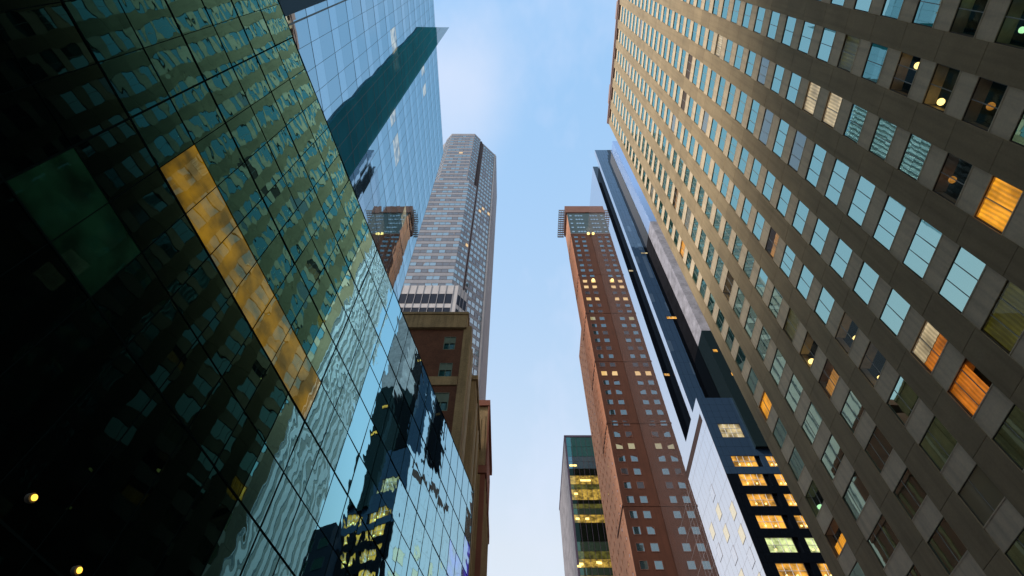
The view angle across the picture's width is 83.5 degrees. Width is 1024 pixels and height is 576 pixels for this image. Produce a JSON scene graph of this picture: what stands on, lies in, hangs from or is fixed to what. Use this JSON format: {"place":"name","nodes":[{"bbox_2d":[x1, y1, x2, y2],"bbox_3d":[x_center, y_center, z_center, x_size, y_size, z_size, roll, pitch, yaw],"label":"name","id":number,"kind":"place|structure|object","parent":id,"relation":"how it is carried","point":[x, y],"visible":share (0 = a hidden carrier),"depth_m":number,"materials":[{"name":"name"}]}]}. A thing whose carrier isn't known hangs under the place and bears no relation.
{"place":"outdoors","nodes":[
{"label":"outdoors","id":0,"kind":"place"},
{"bbox_2d":[279,0,448,300],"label":"glass tower","id":1,"kind":"structure","parent":0,"point":[371,66],"depth_m":47.05,"materials":[{"name":"blue glass"}]},
{"bbox_2d":[398,134,496,399],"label":"stone tower","id":2,"kind":"structure","parent":0,"point":[450,268],"depth_m":177.89,"materials":[{"name":"grey stone"}]},
{"bbox_2d":[471,400,491,575],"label":"stone building","id":3,"kind":"structure","parent":0,"point":[480,547],"depth_m":59.58,"materials":[{"name":"beige stone"}]},
{"bbox_2d":[434,0,616,575],"label":"sky","id":4,"kind":"structure","parent":0,"point":[531,79],"materials":[{"name":"blue"}]},
{"bbox_2d":[559,435,612,575],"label":"green tower","id":5,"kind":"structure","parent":0,"point":[585,546],"depth_m":166.50,"materials":[{"name":"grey glass"}]},
{"bbox_2d":[557,206,677,575],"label":"brick tower","id":6,"kind":"structure","parent":0,"point":[638,539],"depth_m":144.97,"materials":[{"name":"brown brick"}]},
{"bbox_2d":[607,0,1023,575],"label":"office tower","id":7,"kind":"structure","parent":0,"point":[833,191],"depth_m":32.20,"materials":[{"name":"beige stone"}]},
{"bbox_2d":[725,83,735,114],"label":"window","id":8,"kind":"structure","parent":7,"relation":"in","point":[732,88],"depth_m":51.46,"materials":[{"name":"blue glass"}]},
{"bbox_2d":[732,235,741,261],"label":"window","id":9,"kind":"structure","parent":7,"relation":"in","point":[738,243],"depth_m":49.86,"materials":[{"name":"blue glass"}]},
{"bbox_2d":[733,288,744,318],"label":"window","id":10,"kind":"structure","parent":7,"relation":"in","point":[740,297],"depth_m":49.59,"materials":[{"name":"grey glass"}]},
{"bbox_2d":[735,91,746,123],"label":"window","id":11,"kind":"structure","parent":7,"relation":"in","point":[742,100],"depth_m":48.99,"materials":[{"name":"blue glass"}]},
{"bbox_2d":[738,146,748,173],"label":"window","id":12,"kind":"structure","parent":7,"relation":"in","point":[744,153],"depth_m":48.58,"materials":[{"name":"blue glass"}]},
{"bbox_2d":[741,197,751,225],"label":"window","id":13,"kind":"structure","parent":7,"relation":"in","point":[746,209],"depth_m":47.95,"materials":[{"name":"blue glass"}]},
{"bbox_2d":[742,2,752,28],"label":"window","id":14,"kind":"structure","parent":7,"relation":"in","point":[748,7],"depth_m":47.75,"materials":[{"name":"blue glass"}]},
{"bbox_2d":[743,251,753,278],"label":"window","id":15,"kind":"structure","parent":7,"relation":"in","point":[749,261],"depth_m":47.53,"materials":[{"name":"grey glass"}]},
{"bbox_2d":[744,306,756,338],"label":"window","id":16,"kind":"structure","parent":7,"relation":"in","point":[751,318],"depth_m":47.13,"materials":[{"name":"grey glass"}]},
{"bbox_2d":[745,50,755,76],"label":"window","id":17,"kind":"structure","parent":7,"relation":"in","point":[751,57],"depth_m":47.15,"materials":[{"name":"blue glass"}]},
{"bbox_2d":[747,367,757,394],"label":"window","id":18,"kind":"structure","parent":7,"relation":"in","point":[752,380],"depth_m":46.74,"materials":[{"name":"grey glass"}]},
{"bbox_2d":[746,99,759,133],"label":"window","id":19,"kind":"structure","parent":7,"relation":"in","point":[755,105],"depth_m":46.74,"materials":[{"name":"blue glass"}]},
{"bbox_2d":[749,158,760,186],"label":"window","id":20,"kind":"structure","parent":7,"relation":"in","point":[755,171],"depth_m":46.18,"materials":[{"name":"blue glass"}]},
{"bbox_2d":[752,211,764,240],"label":"window","id":21,"kind":"structure","parent":7,"relation":"in","point":[759,221],"depth_m":45.61,"materials":[{"name":"blue glass"}]},
{"bbox_2d":[753,6,764,33],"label":"window","id":22,"kind":"structure","parent":7,"relation":"in","point":[761,11],"depth_m":45.43,"materials":[{"name":"blue glass"}]},
{"bbox_2d":[755,267,767,296],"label":"window","id":23,"kind":"structure","parent":7,"relation":"in","point":[762,278],"depth_m":45.06,"materials":[{"name":"blue glass"}]},
{"bbox_2d":[756,326,770,361],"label":"window","id":24,"kind":"structure","parent":7,"relation":"in","point":[764,339],"depth_m":44.70,"materials":[{"name":"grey glass"}]},
{"bbox_2d":[757,57,769,84],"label":"window","id":25,"kind":"structure","parent":7,"relation":"in","point":[764,64],"depth_m":44.72,"materials":[{"name":"blue glass"}]},
{"bbox_2d":[759,391,771,420],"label":"window","id":26,"kind":"structure","parent":7,"relation":"in","point":[766,405],"depth_m":44.55,"materials":[{"name":"orange glass"}]},
{"bbox_2d":[759,109,772,145],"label":"window","id":27,"kind":"structure","parent":7,"relation":"in","point":[768,115],"depth_m":44.24,"materials":[{"name":"blue glass"}]},
{"bbox_2d":[762,171,774,200],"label":"window","id":28,"kind":"structure","parent":7,"relation":"in","point":[770,179],"depth_m":43.83,"materials":[{"name":"blue glass"}]},
{"bbox_2d":[766,11,779,39],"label":"window","id":29,"kind":"structure","parent":7,"relation":"in","point":[774,19],"depth_m":43.00,"materials":[{"name":"blue glass"}]},
{"bbox_2d":[768,286,782,317],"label":"window","id":30,"kind":"structure","parent":7,"relation":"in","point":[775,301],"depth_m":42.66,"materials":[{"name":"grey glass"}]},
{"bbox_2d":[770,64,783,93],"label":"window","id":31,"kind":"structure","parent":7,"relation":"in","point":[778,73],"depth_m":42.34,"materials":[{"name":"blue glass"}]},
{"bbox_2d":[770,348,785,385],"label":"window","id":32,"kind":"structure","parent":7,"relation":"in","point":[778,364],"depth_m":42.34,"materials":[{"name":"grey glass"}]},
{"bbox_2d":[773,417,786,448],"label":"window","id":33,"kind":"structure","parent":7,"relation":"in","point":[779,432],"depth_m":42.02,"materials":[{"name":"grey glass"}]},
{"bbox_2d":[772,119,788,157],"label":"window","id":34,"kind":"structure","parent":7,"relation":"in","point":[783,126],"depth_m":41.86,"materials":[{"name":"blue glass"}]},
{"bbox_2d":[776,184,790,216],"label":"window","id":35,"kind":"structure","parent":7,"relation":"in","point":[784,196],"depth_m":41.41,"materials":[{"name":"blue glass"}]},
{"bbox_2d":[780,245,794,277],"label":"window","id":36,"kind":"structure","parent":7,"relation":"in","point":[788,256],"depth_m":40.80,"materials":[{"name":"blue glass"}]},
{"bbox_2d":[781,16,796,46],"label":"window","id":37,"kind":"structure","parent":7,"relation":"in","point":[790,21],"depth_m":40.66,"materials":[{"name":"blue glass"}]},
{"bbox_2d":[783,309,798,341],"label":"window","id":38,"kind":"structure","parent":7,"relation":"in","point":[792,322],"depth_m":40.42,"materials":[{"name":"brown glass"}]},
{"bbox_2d":[785,72,800,103],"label":"window","id":39,"kind":"structure","parent":7,"relation":"in","point":[795,79],"depth_m":39.94,"materials":[{"name":"blue glass"}]},
{"bbox_2d":[785,374,802,413],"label":"window","id":40,"kind":"structure","parent":7,"relation":"in","point":[794,391],"depth_m":39.93,"materials":[{"name":"grey glass"}]},
{"bbox_2d":[788,446,803,481],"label":"window","id":41,"kind":"structure","parent":7,"relation":"in","point":[796,464],"depth_m":39.53,"materials":[{"name":"grey glass"}]},
{"bbox_2d":[788,131,806,171],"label":"window","id":42,"kind":"structure","parent":7,"relation":"in","point":[799,141],"depth_m":39.48,"materials":[{"name":"blue glass"}]},
{"bbox_2d":[792,200,808,234],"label":"window","id":43,"kind":"structure","parent":7,"relation":"in","point":[801,213],"depth_m":38.97,"materials":[{"name":"blue glass"}]},
{"bbox_2d":[796,264,813,300],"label":"window","id":44,"kind":"structure","parent":7,"relation":"in","point":[806,277],"depth_m":38.43,"materials":[{"name":"blue glass"}]},
{"bbox_2d":[798,21,814,53],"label":"window","id":45,"kind":"structure","parent":7,"relation":"in","point":[808,28],"depth_m":38.18,"materials":[{"name":"blue glass"}]},
{"bbox_2d":[802,82,819,115],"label":"window","id":46,"kind":"structure","parent":7,"relation":"in","point":[814,90],"depth_m":37.72,"materials":[{"name":"beige glass"}]},
{"bbox_2d":[802,402,821,444],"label":"window","id":47,"kind":"structure","parent":7,"relation":"in","point":[812,421],"depth_m":37.53,"materials":[{"name":"grey glass"}]},
{"bbox_2d":[805,143,825,187],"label":"window","id":48,"kind":"structure","parent":7,"relation":"in","point":[818,155],"depth_m":37.04,"materials":[{"name":"blue glass"}]},
{"bbox_2d":[809,218,828,254],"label":"window","id":49,"kind":"structure","parent":7,"relation":"in","point":[820,232],"depth_m":36.56,"materials":[{"name":"blue glass"}]},
{"bbox_2d":[814,287,833,324],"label":"window","id":50,"kind":"structure","parent":7,"relation":"in","point":[825,302],"depth_m":35.98,"materials":[{"name":"blue glass"}]},
{"bbox_2d":[816,27,835,62],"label":"window","id":51,"kind":"structure","parent":7,"relation":"in","point":[827,38],"depth_m":35.86,"materials":[{"name":"blue glass"}]},
{"bbox_2d":[819,359,838,397],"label":"window","id":52,"kind":"structure","parent":7,"relation":"in","point":[833,379],"depth_m":35.38,"materials":[{"name":"orange glass"}]},
{"bbox_2d":[821,92,841,127],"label":"window","id":53,"kind":"structure","parent":7,"relation":"in","point":[833,107],"depth_m":35.27,"materials":[{"name":"beige glass"}]},
{"bbox_2d":[821,434,843,480],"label":"window","id":54,"kind":"structure","parent":7,"relation":"in","point":[832,456],"depth_m":35.08,"materials":[{"name":"grey glass"}]},
{"bbox_2d":[825,518,845,557],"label":"window","id":55,"kind":"structure","parent":7,"relation":"in","point":[840,543],"depth_m":34.60,"materials":[{"name":"orange glass"}]},
{"bbox_2d":[825,158,848,205],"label":"window","id":56,"kind":"structure","parent":7,"relation":"in","point":[839,172],"depth_m":34.64,"materials":[{"name":"blue glass"}]},
{"bbox_2d":[830,238,851,278],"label":"window","id":57,"kind":"structure","parent":7,"relation":"in","point":[842,253],"depth_m":34.22,"materials":[{"name":"blue glass"}]},
{"bbox_2d":[837,34,859,71],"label":"window","id":58,"kind":"structure","parent":7,"relation":"in","point":[849,52],"depth_m":33.53,"materials":[{"name":"grey glass"}]},
{"bbox_2d":[840,390,863,432],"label":"window","id":59,"kind":"structure","parent":7,"relation":"in","point":[852,410],"depth_m":33.09,"materials":[{"name":"grey glass"}]},
{"bbox_2d":[844,104,866,142],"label":"window","id":60,"kind":"structure","parent":7,"relation":"in","point":[857,115],"depth_m":32.73,"materials":[{"name":"teal glass"}]},
{"bbox_2d":[843,472,869,520],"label":"window","id":61,"kind":"structure","parent":7,"relation":"in","point":[856,495],"depth_m":32.73,"materials":[{"name":"grey glass"}]},
{"bbox_2d":[849,561,864,575],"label":"window","id":62,"kind":"structure","parent":7,"relation":"in","point":[856,571],"depth_m":32.62,"materials":[{"name":"grey glass"}]},
{"bbox_2d":[847,175,874,226],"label":"window","id":63,"kind":"structure","parent":7,"relation":"in","point":[864,189],"depth_m":32.25,"materials":[{"name":"blue glass"}]},
{"bbox_2d":[854,0,871,12],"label":"window","id":64,"kind":"structure","parent":7,"relation":"in","point":[860,5],"depth_m":32.08,"materials":[{"name":"blue glass"}]},
{"bbox_2d":[853,261,878,304],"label":"window","id":65,"kind":"structure","parent":7,"relation":"in","point":[867,278],"depth_m":31.80,"materials":[{"name":"blue glass"}]},
{"bbox_2d":[861,43,887,83],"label":"window","id":66,"kind":"structure","parent":7,"relation":"in","point":[877,53],"depth_m":31.01,"materials":[{"name":"blue glass"}]},
{"bbox_2d":[865,426,892,472],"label":"window","id":67,"kind":"structure","parent":7,"relation":"in","point":[878,448],"depth_m":30.67,"materials":[{"name":"brown glass"}]},
{"bbox_2d":[869,118,896,159],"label":"window","id":68,"kind":"structure","parent":7,"relation":"in","point":[884,132],"depth_m":30.34,"materials":[{"name":"teal glass"}]},
{"bbox_2d":[868,514,898,567],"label":"window","id":69,"kind":"structure","parent":7,"relation":"in","point":[883,541],"depth_m":30.26,"materials":[{"name":"brown glass"}]},
{"bbox_2d":[873,195,905,250],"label":"window","id":70,"kind":"structure","parent":7,"relation":"in","point":[892,213],"depth_m":29.85,"materials":[{"name":"blue glass"}]},
{"bbox_2d":[880,0,902,19],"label":"window","id":71,"kind":"structure","parent":7,"relation":"in","point":[891,8],"depth_m":29.55,"materials":[{"name":"blue glass"}]},
{"bbox_2d":[880,288,909,335],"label":"window","id":72,"kind":"structure","parent":7,"relation":"in","point":[894,312],"depth_m":29.39,"materials":[{"name":"blue glass"}]},
{"bbox_2d":[887,376,918,425],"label":"window","id":73,"kind":"structure","parent":7,"relation":"in","point":[902,400],"depth_m":28.79,"materials":[{"name":"glass"}]},
{"bbox_2d":[889,52,919,96],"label":"window","id":74,"kind":"structure","parent":7,"relation":"in","point":[916,64],"depth_m":28.83,"materials":[{"name":"brown metal"}]},
{"bbox_2d":[894,468,926,518],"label":"window","id":75,"kind":"structure","parent":7,"relation":"in","point":[908,491],"depth_m":28.28,"materials":[{"name":"brown glass"}]},
{"bbox_2d":[898,134,930,180],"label":"window","id":76,"kind":"structure","parent":7,"relation":"in","point":[916,150],"depth_m":27.93,"materials":[{"name":"teal glass"}]},
{"bbox_2d":[903,219,941,278],"bbox_3d":[19.595,-1.856,27.381,0.050,1.720,2.500,0,-58,0],"label":"window","id":77,"kind":"structure","parent":7,"relation":"in","point":[925,240],"depth_m":27.45,"materials":[{"name":"blue glass"}]},
{"bbox_2d":[912,0,941,27],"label":"window","id":78,"kind":"structure","parent":7,"relation":"in","point":[926,11],"depth_m":27.13,"materials":[{"name":"blue glass"}]},
{"bbox_2d":[911,320,946,372],"bbox_3d":[19.640,2.757,26.934,0.140,1.720,2.000,0,-58,0],"label":"window","id":79,"kind":"structure","parent":7,"relation":"in","point":[930,334],"depth_m":27.08,"materials":[{"name":"brown glass"}]},
{"bbox_2d":[919,416,956,470],"bbox_3d":[19.595,7.141,26.344,0.050,1.720,2.000,0,-58,0],"label":"window","id":80,"kind":"structure","parent":7,"relation":"in","point":[937,442],"depth_m":26.36,"materials":[{"name":"green glass"}]},
{"bbox_2d":[922,63,959,112],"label":"window","id":81,"kind":"structure","parent":7,"relation":"in","point":[941,101],"depth_m":26.56,"materials":[{"name":"brown metal"}]},
{"bbox_2d":[927,517,966,574],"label":"window","id":82,"kind":"structure","parent":7,"relation":"in","point":[944,542],"depth_m":25.86,"materials":[{"name":"brown glass"}]},
{"bbox_2d":[933,153,971,204],"bbox_3d":[19.797,-4.859,25.497,0.455,1.720,1.870,0,-58,0],"label":"window","id":83,"kind":"structure","parent":7,"relation":"in","point":[952,179],"depth_m":25.88,"materials":[{"name":"brown metal"}]},
{"bbox_2d":[938,246,985,312],"bbox_3d":[19.595,-0.352,24.984,0.050,1.720,2.500,0,-58,0],"label":"window","id":84,"kind":"structure","parent":7,"relation":"in","point":[965,270],"depth_m":25.01,"materials":[{"name":"blue glass"}]},
{"bbox_2d":[948,359,988,416],"bbox_3d":[19.640,4.261,24.537,0.140,1.720,2.000,0,-58,0],"label":"window","id":85,"kind":"structure","parent":7,"relation":"in","point":[969,389],"depth_m":24.74,"materials":[{"name":"orange glass"}]},
{"bbox_2d":[958,464,1003,525],"bbox_3d":[19.595,8.645,23.947,0.050,1.720,2.000,0,-58,0],"label":"window","id":86,"kind":"structure","parent":7,"relation":"in","point":[979,493],"depth_m":24.00,"materials":[{"name":"grey glass"}]},
{"bbox_2d":[962,77,1007,131],"bbox_3d":[19.797,-7.620,23.764,0.455,1.720,1.850,0,-58,0],"label":"window","id":87,"kind":"structure","parent":7,"relation":"in","point":[990,106],"depth_m":23.98,"materials":[{"name":"brown metal"}]},
{"bbox_2d":[974,176,1022,232],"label":"window","id":88,"kind":"structure","parent":7,"relation":"in","point":[1002,198],"depth_m":23.21,"materials":[{"name":"orange glass"}]},
{"bbox_2d":[981,280,1023,353],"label":"window","id":89,"kind":"structure","parent":7,"relation":"in","point":[1006,324],"depth_m":22.77,"materials":[{"name":"green glass"}]},
{"bbox_2d":[992,404,1023,469],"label":"window","id":90,"kind":"structure","parent":7,"relation":"in","point":[1009,437],"depth_m":22.42,"materials":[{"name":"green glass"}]},
{"bbox_2d":[994,0,1023,49],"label":"window","id":91,"kind":"structure","parent":7,"relation":"in","point":[1021,30],"depth_m":22.58,"materials":[{"name":"brown metal"}]},
{"bbox_2d":[1005,529,1023,575],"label":"window","id":92,"kind":"structure","parent":7,"relation":"in","point":[1015,553],"depth_m":22.19,"materials":[{"name":"glass"}]},
{"bbox_2d":[1010,111,1023,146],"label":"window","id":93,"kind":"structure","parent":7,"relation":"in","point":[1017,137],"depth_m":22.16,"materials":[{"name":"green glass"}]},
{"bbox_3d":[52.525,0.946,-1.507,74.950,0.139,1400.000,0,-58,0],"label":"pavement","id":94,"kind":"structure","parent":0,"visible":0},
{"bbox_2d":[588,150,720,553],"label":"black tower","id":95,"kind":"structure","parent":94,"relation":"on","point":[670,379],"depth_m":136.43,"materials":[{"name":"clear glass"}]},
{"bbox_2d":[611,141,768,448],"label":"slab tower","id":96,"kind":"structure","parent":94,"relation":"on","point":[724,381],"depth_m":120.80,"materials":[{"name":"grey glass"}]},
{"bbox_2d":[666,398,831,575],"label":"office block","id":97,"kind":"structure","parent":94,"relation":"on","point":[735,511],"depth_m":86.18,"materials":[{"name":"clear glass"}]},
{"bbox_2d":[717,424,744,436],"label":"window","id":98,"kind":"structure","parent":97,"relation":"in","point":[727,430],"depth_m":91.81,"materials":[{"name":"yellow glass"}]},
{"bbox_2d":[731,456,758,466],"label":"window","id":99,"kind":"structure","parent":97,"relation":"in","point":[738,461],"depth_m":86.42,"materials":[{"name":"orange glass"}]},
{"bbox_2d":[738,474,767,485],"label":"window","id":100,"kind":"structure","parent":97,"relation":"in","point":[746,479],"depth_m":83.51,"materials":[{"name":"orange glass"}]},
{"bbox_2d":[746,494,776,505],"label":"window","id":101,"kind":"structure","parent":97,"relation":"in","point":[754,499],"depth_m":80.61,"materials":[{"name":"orange glass"}]},
{"bbox_2d":[755,515,786,528],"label":"window","id":102,"kind":"structure","parent":97,"relation":"in","point":[764,521],"depth_m":77.62,"materials":[{"name":"orange glass"}]},
{"bbox_2d":[764,537,797,552],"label":"window","id":103,"kind":"structure","parent":97,"relation":"in","point":[775,544],"depth_m":74.71,"materials":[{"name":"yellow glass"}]},
{"bbox_2d":[775,563,808,575],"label":"window","id":104,"kind":"structure","parent":97,"relation":"in","point":[784,569],"depth_m":71.92,"materials":[{"name":"orange glass"}]},
{"bbox_2d":[793,515,808,528],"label":"window","id":105,"kind":"structure","parent":97,"relation":"in","point":[799,519],"depth_m":77.62,"materials":[{"name":"orange glass"}]},
{"bbox_2d":[804,537,819,552],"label":"window","id":106,"kind":"structure","parent":97,"relation":"in","point":[813,547],"depth_m":74.75,"materials":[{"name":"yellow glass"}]},
{"bbox_3d":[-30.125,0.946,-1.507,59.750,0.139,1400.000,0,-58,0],"label":"pavement","id":107,"kind":"structure","parent":0,"visible":0},
{"bbox_2d":[0,0,473,575],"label":"glass podium","id":108,"kind":"object","parent":107,"relation":"on","point":[210,362],"visible":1,"depth_m":15.17,"materials":[{"name":"teal glass"}]},
{"bbox_2d":[403,312,472,464],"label":"brick building","id":109,"kind":"structure","parent":107,"relation":"on","point":[443,342],"depth_m":53.69,"materials":[{"name":"brown brick"}]},
{"bbox_2d":[435,393,448,410],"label":"window","id":110,"kind":"structure","parent":109,"relation":"in","point":[443,398],"depth_m":48.98,"materials":[{"name":"black glass"}]},
{"bbox_2d":[438,363,452,375],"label":"window","id":111,"kind":"structure","parent":109,"relation":"in","point":[445,369],"depth_m":52.30,"materials":[{"name":"black"}]},
{"bbox_2d":[443,337,455,348],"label":"window","id":112,"kind":"structure","parent":109,"relation":"in","point":[449,342],"depth_m":55.56,"materials":[{"name":"black"}]},
{"bbox_2d":[464,375,480,575],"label":"limestone building","id":113,"kind":"structure","parent":107,"relation":"on","point":[472,445],"depth_m":53.02,"materials":[{"name":"brown stone"}]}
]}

